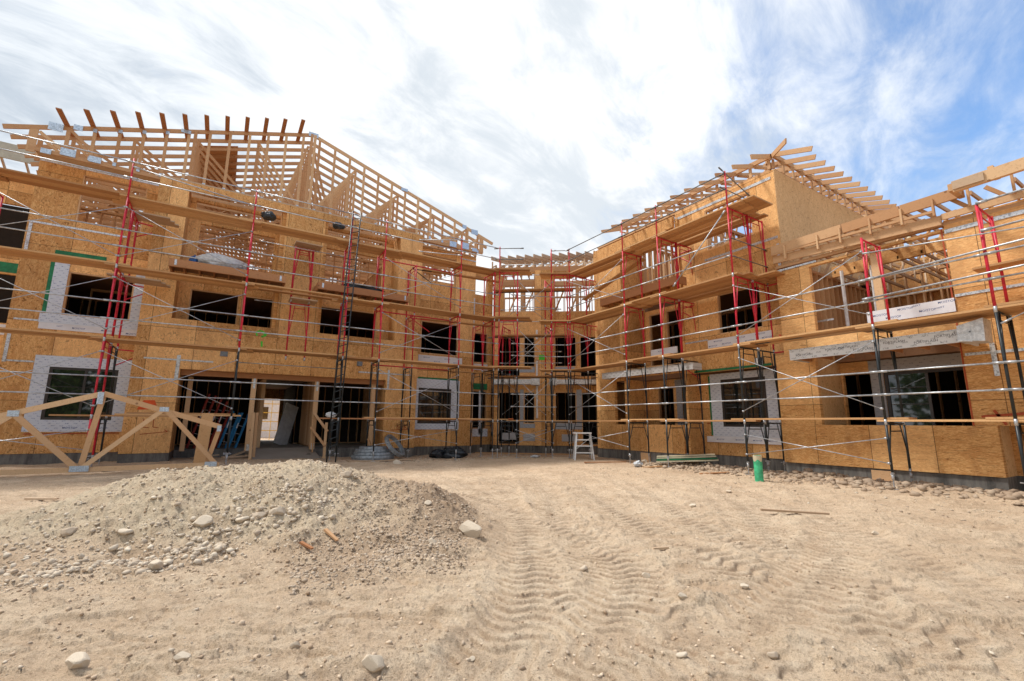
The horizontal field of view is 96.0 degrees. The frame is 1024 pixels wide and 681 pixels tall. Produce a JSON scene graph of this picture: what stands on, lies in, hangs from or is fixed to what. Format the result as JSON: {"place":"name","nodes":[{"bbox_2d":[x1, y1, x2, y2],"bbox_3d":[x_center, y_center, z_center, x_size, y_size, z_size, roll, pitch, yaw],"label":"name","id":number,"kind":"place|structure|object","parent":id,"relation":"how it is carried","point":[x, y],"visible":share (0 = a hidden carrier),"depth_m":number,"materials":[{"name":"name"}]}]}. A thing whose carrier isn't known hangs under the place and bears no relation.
{"place":"outdoors","nodes":[
{"label":"outdoors","id":0,"kind":"place"},
{"bbox_2d":[0,437,1023,680],"bbox_3d":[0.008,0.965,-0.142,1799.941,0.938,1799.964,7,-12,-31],"label":"ground","id":1,"kind":"structure","parent":0,"point":[920,589],"depth_m":3.96,"materials":[{"name":"soil"}]},
{"bbox_2d":[0,141,39,350],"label":"apartment building","id":2,"kind":"structure","parent":1,"relation":"on","point":[21,193],"depth_m":16.37,"materials":[{"name":"wood"}]},
{"bbox_2d":[65,652,90,668],"bbox_3d":[-2.360,1.746,2.507,0.122,0.079,0.074,-3,-11,21],"label":"rock","id":3,"kind":"object","parent":1,"relation":"on","point":[75,660],"visible":1,"depth_m":2.49,"materials":[{"name":"stone"}]},
{"bbox_2d":[0,391,221,474],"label":"roof truss","id":4,"kind":"object","parent":1,"relation":"on","point":[82,465],"visible":0.99,"depth_m":11.57,"materials":[{"name":"wood"}]},
{"bbox_2d":[173,651,190,662],"bbox_3d":[-1.831,1.762,2.565,0.086,0.061,0.048,-6,-19,-1],"label":"rock","id":5,"kind":"object","parent":1,"relation":"on","point":[179,657],"visible":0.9,"depth_m":2.55,"materials":[{"name":"stone"}]},
{"bbox_2d":[0,459,381,595],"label":"gravel","id":6,"kind":"structure","parent":1,"relation":"on","point":[55,571],"depth_m":4.63,"materials":[{"name":"gravel"}]},
{"bbox_2d":[192,515,212,527],"bbox_3d":[-3.252,1.913,4.850,0.216,0.154,0.149,-3,-11,21],"label":"rock","id":7,"kind":"object","parent":6,"relation":"on","point":[202,521],"visible":0.94,"depth_m":4.82,"materials":[{"name":"stone"}]},
{"bbox_2d":[193,413,213,462],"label":"plank","id":8,"kind":"object","parent":1,"relation":"on","point":[203,438],"visible":0.64,"depth_m":13.19,"materials":[{"name":"wood"}]},
{"bbox_2d":[0,130,462,466],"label":"scaffold","id":9,"kind":"object","parent":1,"relation":"on","point":[122,281],"visible":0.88,"depth_m":14.70,"materials":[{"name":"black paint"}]},
{"bbox_2d":[0,327,114,337],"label":"scaffold plank","id":10,"kind":"object","parent":9,"relation":"on","point":[45,332],"visible":0.89,"depth_m":12.14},
{"bbox_2d":[0,246,130,265],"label":"scaffold plank","id":11,"kind":"object","parent":9,"relation":"on","point":[50,254],"visible":0.89,"depth_m":12.44,"materials":[{"name":"wood"}]},
{"bbox_2d":[0,167,146,198],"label":"scaffold plank","id":12,"kind":"object","parent":9,"relation":"on","point":[54,180],"visible":0.89,"depth_m":12.74,"materials":[{"name":"wood"}]},
{"bbox_2d":[49,414,197,416],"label":"scaffold plank","id":13,"kind":"object","parent":9,"relation":"on","point":[107,415],"visible":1,"depth_m":12.63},
{"bbox_2d":[106,273,160,282],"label":"scaffold plank","id":14,"kind":"object","parent":9,"relation":"on","point":[138,278],"visible":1,"depth_m":14.21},
{"bbox_2d":[118,208,169,220],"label":"scaffold plank","id":15,"kind":"object","parent":9,"relation":"on","point":[150,215],"visible":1,"depth_m":14.63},
{"bbox_2d":[90,336,246,350],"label":"scaffold plank","id":16,"kind":"object","parent":9,"relation":"on","point":[166,343],"visible":1,"depth_m":13.41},
{"bbox_2d":[87,337,252,351],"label":"scaffold plank","id":17,"kind":"object","parent":9,"relation":"on","point":[88,338],"visible":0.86,"depth_m":13.72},
{"bbox_2d":[97,341,253,352],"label":"scaffold plank","id":18,"kind":"object","parent":9,"relation":"on","point":[176,347],"visible":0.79,"depth_m":14.07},
{"bbox_2d":[104,262,254,286],"bbox_3d":[-9.895,-1.959,13.964,3.700,0.042,0.245,7,-12,-31],"label":"scaffold plank","id":19,"kind":"object","parent":9,"relation":"on","point":[177,274],"visible":1,"depth_m":13.83,"materials":[{"name":"wood"}]},
{"bbox_2d":[111,268,252,290],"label":"scaffold plank","id":20,"kind":"object","parent":9,"relation":"on","point":[163,277],"visible":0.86,"depth_m":14.37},
{"bbox_2d":[0,252,110,269],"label":"scaffold plank","id":21,"kind":"object","parent":20,"relation":"on","point":[43,259],"visible":0.44,"depth_m":12.80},
{"bbox_2d":[253,287,337,299],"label":"scaffold plank","id":22,"kind":"object","parent":20,"relation":"on","point":[294,293],"visible":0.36,"depth_m":15.98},
{"bbox_2d":[112,199,257,230],"bbox_3d":[-10.261,-3.963,14.714,3.800,0.042,0.245,7,-12,-32],"label":"scaffold plank","id":23,"kind":"object","parent":9,"relation":"on","point":[116,201],"visible":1,"depth_m":14.62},
{"bbox_2d":[3,176,118,200],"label":"scaffold plank","id":24,"kind":"object","parent":23,"relation":"on","point":[57,188],"visible":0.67,"depth_m":13.12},
{"bbox_2d":[112,267,258,289],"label":"scaffold plank","id":25,"kind":"object","parent":9,"relation":"on","point":[156,274],"visible":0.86,"depth_m":14.17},
{"bbox_2d":[0,250,111,267],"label":"scaffold plank","id":26,"kind":"object","parent":25,"relation":"on","point":[48,257],"visible":0.44,"depth_m":12.63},
{"bbox_2d":[120,194,260,225],"bbox_3d":[-9.854,-4.027,14.344,3.600,0.042,0.245,7,-12,-31],"label":"scaffold plank","id":27,"kind":"object","parent":9,"relation":"on","point":[168,205],"visible":1,"depth_m":14.21,"materials":[{"name":"wood"}]},
{"bbox_2d":[239,217,356,241],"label":"scaffold plank","id":28,"kind":"object","parent":27,"relation":"on","point":[297,230],"visible":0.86,"depth_m":15.82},
{"bbox_2d":[119,197,261,228],"bbox_3d":[-9.986,-3.987,14.568,3.700,0.042,0.245,7,-12,-31],"label":"scaffold plank","id":29,"kind":"object","parent":9,"relation":"on","point":[189,213],"visible":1,"depth_m":14.48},
{"bbox_2d":[0,172,119,199],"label":"scaffold plank","id":30,"kind":"object","parent":29,"relation":"on","point":[56,185],"visible":0.67,"depth_m":12.90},
{"bbox_2d":[262,226,344,244],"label":"scaffold plank","id":31,"kind":"object","parent":29,"relation":"on","point":[295,233],"visible":0.64,"depth_m":16.14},
{"bbox_2d":[225,345,355,356],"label":"scaffold plank","id":32,"kind":"object","parent":9,"relation":"on","point":[287,351],"visible":0.86,"depth_m":15.09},
{"bbox_2d":[326,211,361,461],"bbox_3d":[-5.802,-0.321,15.960,0.613,8.911,0.120,7,-12,-31],"label":"ladder","id":33,"kind":"object","parent":9,"relation":"attached to","point":[337,361],"visible":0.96,"depth_m":15.89,"materials":[{"name":"metal"}]},
{"bbox_2d":[340,297,388,305],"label":"scaffold plank","id":34,"kind":"object","parent":9,"relation":"on","point":[368,301],"visible":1,"depth_m":16.70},
{"bbox_2d":[242,281,357,298],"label":"scaffold plank","id":35,"kind":"object","parent":34,"relation":"on","point":[297,290],"visible":0.86,"depth_m":15.53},
{"bbox_2d":[373,300,454,313],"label":"scaffold plank","id":36,"kind":"object","parent":34,"relation":"on","point":[421,308],"visible":0.71,"depth_m":17.74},
{"bbox_2d":[335,238,399,253],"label":"scaffold plank","id":37,"kind":"object","parent":9,"relation":"on","point":[367,246],"visible":1,"depth_m":17.07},
{"bbox_2d":[375,245,458,264],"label":"scaffold plank","id":38,"kind":"object","parent":37,"relation":"on","point":[427,257],"visible":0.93,"depth_m":18.19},
{"bbox_2d":[339,244,402,259],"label":"scaffold plank","id":39,"kind":"object","parent":9,"relation":"on","point":[365,251],"visible":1,"depth_m":17.67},
{"bbox_2d":[258,228,342,245],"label":"scaffold plank","id":40,"kind":"object","parent":39,"relation":"on","point":[297,236],"visible":0.43,"depth_m":16.33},
{"bbox_2d":[345,244,401,256],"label":"scaffold plank","id":41,"kind":"object","parent":9,"relation":"on","point":[379,251],"visible":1,"depth_m":17.47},
{"bbox_2d":[399,253,462,268],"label":"scaffold plank","id":42,"kind":"object","parent":41,"relation":"on","point":[424,259],"visible":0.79,"depth_m":18.62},
{"bbox_2d":[371,357,462,364],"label":"scaffold plank","id":43,"kind":"object","parent":9,"relation":"on","point":[414,361],"visible":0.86,"depth_m":17.33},
{"bbox_2d":[419,317,497,327],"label":"scaffold plank","id":44,"kind":"object","parent":9,"relation":"on","point":[474,324],"visible":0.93,"depth_m":19.82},
{"bbox_2d":[422,268,500,282],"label":"scaffold plank","id":45,"kind":"object","parent":9,"relation":"on","point":[463,276],"visible":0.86,"depth_m":20.18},
{"bbox_2d":[261,400,279,437],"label":"house","id":46,"kind":"structure","parent":1,"relation":"on","point":[267,416],"depth_m":38.67,"materials":[{"name":"white paint"}]},
{"bbox_2d":[252,448,319,459],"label":"ramp","id":47,"kind":"structure","parent":1,"relation":"on","point":[276,453],"depth_m":16.55,"materials":[{"name":"concrete"}]},
{"bbox_2d":[248,412,258,459],"bbox_3d":[-8.832,3.287,15.759,0.126,1.632,0.365,2,-10,-6],"label":"handrail","id":48,"kind":"object","parent":47,"relation":"attached to","point":[252,439],"visible":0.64,"depth_m":15.73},
{"bbox_2d":[310,413,328,457],"bbox_3d":[-7.081,3.494,16.927,0.843,1.704,0.188,-4,-11,24],"label":"handrail","id":49,"kind":"object","parent":47,"relation":"attached to","point":[325,426],"visible":0.91,"depth_m":16.87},
{"bbox_2d":[361,654,384,672],"bbox_3d":[-0.754,1.760,2.519,0.131,0.093,0.071,-3,-11,20],"label":"rock","id":50,"kind":"object","parent":1,"relation":"on","point":[373,663],"visible":0.96,"depth_m":2.50,"materials":[{"name":"stone"}]},
{"bbox_2d":[342,434,412,461],"bbox_3d":[-4.933,3.882,16.843,2.250,0.912,1.520,7,-12,-31],"label":"metal coil stack","id":51,"kind":"object","parent":1,"relation":"on","point":[365,453],"visible":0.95,"depth_m":16.34,"materials":[{"name":"metal"}]},
{"bbox_2d":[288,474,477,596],"bbox_3d":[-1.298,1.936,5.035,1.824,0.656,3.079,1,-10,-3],"label":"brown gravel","id":52,"kind":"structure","parent":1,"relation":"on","point":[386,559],"depth_m":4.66,"materials":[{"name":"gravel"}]},
{"bbox_2d":[441,446,467,458],"bbox_3d":[-2.319,4.483,18.441,1.167,0.530,0.545,1,-10,-3],"label":"plastic bundle","id":53,"kind":"object","parent":1,"relation":"on","point":[448,452],"visible":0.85,"depth_m":18.26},
{"bbox_2d":[459,520,481,537],"bbox_3d":[-0.460,2.117,5.148,0.277,0.216,0.096,-14,-20,26],"label":"rock","id":54,"kind":"object","parent":1,"relation":"on","point":[468,528],"visible":0.93,"depth_m":5.12,"materials":[{"name":"stone"}]},
{"bbox_2d":[0,107,1023,490],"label":"apartment building","id":55,"kind":"structure","parent":1,"relation":"on","point":[812,235],"depth_m":15.75,"materials":[{"name":"osb board"},{"name":"light lumber"},{"name":"concrete"}]},
{"bbox_2d":[40,367,118,419],"bbox_3d":[-13.595,1.689,14.566,1.650,1.620,0.070,7,-12,-31],"label":"window","id":56,"kind":"structure","parent":55,"relation":"in","point":[61,383],"depth_m":14.48,"materials":[{"name":"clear glass"}]},
{"bbox_2d":[185,394,216,448],"bbox_3d":[-11.575,3.010,17.206,0.055,2.050,0.310,2,-21,32],"label":"ladder","id":57,"kind":"object","parent":55,"relation":"on","point":[196,424],"visible":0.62,"depth_m":17.11,"materials":[{"name":"red metal"}]},
{"bbox_2d":[208,402,230,447],"bbox_3d":[-11.048,3.215,17.504,0.055,1.750,0.310,2,-21,32],"label":"ladder","id":58,"kind":"object","parent":55,"relation":"on","point":[218,422],"visible":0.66,"depth_m":17.49,"materials":[{"name":"metal"}]},
{"bbox_2d":[195,253,246,269],"bbox_3d":[-9.768,-2.609,15.554,1.617,0.595,0.688,7,-12,-34],"label":"tarp","id":59,"kind":"object","parent":55,"relation":"on","point":[224,258],"visible":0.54,"depth_m":15.32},
{"bbox_2d":[217,411,240,447],"bbox_3d":[-10.700,3.382,17.457,0.055,1.400,0.330,2,-21,32],"label":"ladder","id":60,"kind":"object","parent":55,"relation":"on","point":[225,430],"visible":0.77,"depth_m":17.38,"materials":[{"name":"blue metal"}]},
{"bbox_2d":[229,412,247,447],"bbox_3d":[-10.487,3.452,17.699,0.055,1.350,0.330,2,-21,32],"label":"ladder","id":61,"kind":"object","parent":55,"relation":"on","point":[235,429],"visible":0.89,"depth_m":17.68,"materials":[{"name":"blue metal"}]},
{"bbox_2d":[273,402,298,444],"bbox_3d":[-10.058,3.744,20.558,0.066,1.943,1.173,-4,-11,23],"label":"sheet panel","id":62,"kind":"object","parent":55,"relation":"on","point":[285,426],"visible":0.86,"depth_m":20.53,"materials":[{"name":"white plastic"}]},
{"bbox_2d":[417,388,450,423],"bbox_3d":[-3.424,2.884,20.340,1.550,1.530,0.070,7,-12,-31],"label":"window","id":63,"kind":"structure","parent":55,"relation":"in","point":[424,411],"depth_m":20.31,"materials":[{"name":"black glass"}]},
{"bbox_2d":[720,376,768,426],"bbox_3d":[7.683,2.044,15.264,0.070,1.600,1.570,7,-12,-31],"label":"window","id":64,"kind":"structure","parent":55,"relation":"in","point":[751,390],"depth_m":15.31,"materials":[{"name":"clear glass"}]},
{"bbox_2d":[884,367,962,425],"bbox_3d":[10.419,1.910,11.486,0.070,2.370,1.660,7,-12,-31],"label":"window","id":65,"kind":"structure","parent":55,"relation":"in","point":[919,406],"depth_m":11.82,"materials":[{"name":"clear glass"}]},
{"bbox_2d":[0,459,1023,680],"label":"clods","id":66,"kind":"object","parent":1,"relation":"on","point":[241,622],"visible":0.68,"depth_m":3.94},
{"bbox_2d":[2,453,1023,680],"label":"pebbles","id":67,"kind":"object","parent":1,"relation":"on","point":[421,645],"visible":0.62,"depth_m":3.29,"materials":[{"name":"stone"}]},
{"bbox_2d":[458,239,598,457],"bbox_3d":[0.843,0.534,20.322,6.624,8.965,2.653,3,-10,-12],"label":"scaffold","id":68,"kind":"object","parent":1,"relation":"on","point":[551,356],"visible":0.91,"depth_m":19.68,"materials":[{"name":"metal"}]},
{"bbox_2d":[455,262,503,272],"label":"scaffold plank","id":69,"kind":"object","parent":68,"relation":"on","point":[479,267],"visible":0.93,"depth_m":19.47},
{"bbox_2d":[493,334,573,336],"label":"scaffold plank","id":70,"kind":"object","parent":68,"relation":"on","point":[533,335],"visible":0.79,"depth_m":20.30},
{"bbox_2d":[495,288,572,291],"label":"scaffold plank","id":71,"kind":"object","parent":68,"relation":"on","point":[533,289],"visible":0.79,"depth_m":20.70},
{"bbox_2d":[572,432,594,459],"bbox_3d":[2.761,4.085,17.860,0.789,1.039,0.580,0,-10,0],"label":"step stool","id":72,"kind":"object","parent":1,"relation":"on","point":[581,445],"visible":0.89,"depth_m":17.76,"materials":[{"name":"white paint"}]},
{"bbox_2d":[760,508,829,514],"bbox_3d":[4.197,2.544,6.855,0.950,0.031,0.045,1,-10,7],"label":"wood offcut","id":73,"kind":"object","parent":1,"relation":"on","point":[788,511],"visible":1,"depth_m":6.84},
{"bbox_2d":[567,167,1023,489],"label":"scaffold","id":74,"kind":"object","parent":1,"relation":"on","point":[997,313],"visible":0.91,"depth_m":12.41,"materials":[{"name":"red metal"}]},
{"bbox_2d":[568,247,634,275],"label":"scaffold plank","id":75,"kind":"object","parent":74,"relation":"on","point":[619,253],"visible":0.86,"depth_m":18.41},
{"bbox_2d":[615,230,665,252],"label":"scaffold plank","id":76,"kind":"object","parent":75,"relation":"on","point":[642,242],"visible":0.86,"depth_m":16.62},
{"bbox_2d":[568,251,634,277],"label":"scaffold plank","id":77,"kind":"object","parent":74,"relation":"on","point":[601,264],"visible":0.79,"depth_m":18.80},
{"bbox_2d":[568,302,635,321],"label":"scaffold plank","id":78,"kind":"object","parent":74,"relation":"on","point":[602,312],"visible":1,"depth_m":18.06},
{"bbox_2d":[569,360,637,370],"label":"scaffold plank","id":79,"kind":"object","parent":74,"relation":"on","point":[610,364],"visible":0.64,"depth_m":17.59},
{"bbox_2d":[571,303,640,323],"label":"scaffold plank","id":80,"kind":"object","parent":74,"relation":"on","point":[614,311],"visible":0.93,"depth_m":18.23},
{"bbox_2d":[576,251,642,277],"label":"scaffold plank","id":81,"kind":"object","parent":74,"relation":"on","point":[608,264],"visible":0.86,"depth_m":18.83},
{"bbox_2d":[580,253,644,278],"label":"scaffold plank","id":82,"kind":"object","parent":74,"relation":"on","point":[608,267],"visible":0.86,"depth_m":19.15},
{"bbox_2d":[579,304,646,323],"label":"scaffold plank","id":83,"kind":"object","parent":74,"relation":"on","point":[622,311],"visible":0.79,"depth_m":18.37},
{"bbox_2d":[582,258,645,299],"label":"scaffold plank","id":84,"kind":"object","parent":74,"relation":"on","point":[618,275],"visible":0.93,"depth_m":18.90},
{"bbox_2d":[583,305,652,323],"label":"scaffold plank","id":85,"kind":"object","parent":74,"relation":"on","point":[634,310],"visible":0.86,"depth_m":18.54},
{"bbox_2d":[650,272,741,298],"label":"scaffold plank","id":86,"kind":"object","parent":74,"relation":"on","point":[717,279],"visible":1,"depth_m":14.46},
{"bbox_2d":[652,200,744,239],"bbox_3d":[5.865,-3.810,14.843,0.245,0.042,3.300,7,-12,-31],"label":"scaffold plank","id":87,"kind":"object","parent":74,"relation":"on","point":[702,218],"visible":0.86,"depth_m":14.61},
{"bbox_2d":[652,202,750,242],"bbox_3d":[6.036,-3.770,15.058,0.245,0.042,3.500,7,-12,-31],"label":"scaffold plank","id":88,"kind":"object","parent":74,"relation":"on","point":[738,208],"visible":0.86,"depth_m":14.89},
{"bbox_2d":[658,272,753,298],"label":"scaffold plank","id":89,"kind":"object","parent":74,"relation":"on","point":[746,274],"visible":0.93,"depth_m":14.45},
{"bbox_2d":[658,343,754,357],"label":"scaffold plank","id":90,"kind":"object","parent":74,"relation":"on","point":[711,349],"visible":0.86,"depth_m":13.85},
{"bbox_2d":[660,205,754,244],"bbox_3d":[6.266,-3.748,15.182,0.245,0.045,3.400,7,-12,-31],"label":"scaffold plank","id":91,"kind":"object","parent":74,"relation":"on","point":[748,208],"visible":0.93,"depth_m":15.05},
{"bbox_2d":[661,274,757,300],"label":"scaffold plank","id":92,"kind":"object","parent":74,"relation":"on","point":[711,287],"visible":0.71,"depth_m":14.72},
{"bbox_2d":[661,344,757,358],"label":"scaffold plank","id":93,"kind":"object","parent":74,"relation":"on","point":[755,345],"visible":0.57,"depth_m":14.04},
{"bbox_2d":[755,329,857,344],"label":"scaffold plank","id":94,"kind":"object","parent":93,"relation":"on","point":[850,330],"visible":0.29,"depth_m":11.66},
{"bbox_2d":[662,208,757,245],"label":"scaffold plank","id":95,"kind":"object","parent":74,"relation":"on","point":[751,211],"visible":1,"depth_m":15.20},
{"bbox_2d":[660,420,760,421],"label":"scaffold plank","id":96,"kind":"object","parent":74,"relation":"on","point":[711,420],"visible":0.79,"depth_m":13.62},
{"bbox_2d":[666,277,756,301],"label":"scaffold plank","id":97,"kind":"object","parent":74,"relation":"on","point":[714,289],"visible":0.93,"depth_m":14.93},
{"bbox_2d":[672,212,759,247],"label":"scaffold plank","id":98,"kind":"object","parent":74,"relation":"on","point":[720,228],"visible":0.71,"depth_m":15.43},
{"bbox_2d":[664,344,767,359],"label":"scaffold plank","id":99,"kind":"object","parent":74,"relation":"on","point":[761,345],"visible":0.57,"depth_m":14.23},
{"bbox_2d":[759,330,862,344],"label":"scaffold plank","id":100,"kind":"object","parent":99,"relation":"on","point":[813,337],"visible":0.21,"depth_m":11.93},
{"bbox_2d":[675,277,769,302],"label":"scaffold plank","id":101,"kind":"object","parent":74,"relation":"on","point":[723,289],"visible":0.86,"depth_m":14.99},
{"bbox_2d":[681,213,767,247],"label":"scaffold plank","id":102,"kind":"object","parent":74,"relation":"on","point":[763,215],"visible":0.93,"depth_m":15.42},
{"bbox_2d":[682,281,768,302],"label":"scaffold plank","id":103,"kind":"object","parent":74,"relation":"on","point":[720,293],"visible":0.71,"depth_m":15.22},
{"bbox_2d":[733,319,899,344],"bbox_3d":[7.411,-0.157,11.633,0.245,0.042,3.800,7,-12,-31],"label":"scaffold plank","id":104,"kind":"object","parent":74,"relation":"on","point":[810,333],"visible":0.71,"depth_m":11.42,"materials":[{"name":"wood"}]},
{"bbox_2d":[731,417,912,419],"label":"scaffold plank","id":105,"kind":"object","parent":74,"relation":"on","point":[879,418],"visible":1,"depth_m":10.94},
{"bbox_2d":[855,302,1023,329],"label":"scaffold plank","id":106,"kind":"object","parent":74,"relation":"on","point":[981,310],"visible":1,"depth_m":9.35,"materials":[{"name":"wood"}]},
{"bbox_2d":[859,307,1023,331],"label":"scaffold plank","id":107,"kind":"object","parent":74,"relation":"on","point":[970,315],"visible":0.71,"depth_m":9.52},
{"bbox_2d":[865,309,1023,332],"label":"scaffold plank","id":108,"kind":"object","parent":74,"relation":"on","point":[1016,311],"visible":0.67,"depth_m":9.71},
{"bbox_2d":[877,419,1023,421],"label":"scaffold plank","id":109,"kind":"object","parent":74,"relation":"on","point":[971,420],"visible":1,"depth_m":8.99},
{"bbox_2d":[879,312,1022,332],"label":"scaffold plank","id":110,"kind":"object","parent":74,"relation":"on","point":[951,322],"visible":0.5,"depth_m":9.98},
{"bbox_2d":[972,257,1023,271],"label":"scaffold plank","id":111,"kind":"object","parent":74,"relation":"on","point":[1001,264],"visible":1,"depth_m":9.20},
{"bbox_2d":[588,461,1023,526],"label":"rubble","id":112,"kind":"object","parent":1,"relation":"on","point":[921,485],"visible":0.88,"depth_m":10.43,"materials":[{"name":"stone"}]},
{"bbox_2d":[753,455,763,481],"bbox_3d":[6.105,3.234,11.424,0.200,0.775,0.200,3,-8,-32],"label":"drain pipe","id":113,"kind":"object","parent":112,"relation":"in","point":[758,467],"visible":0.86,"depth_m":11.36,"materials":[{"name":"green plastic"}]},
{"bbox_2d":[0,0,1023,310],"label":"sky","id":114,"kind":"structure","parent":0,"point":[538,127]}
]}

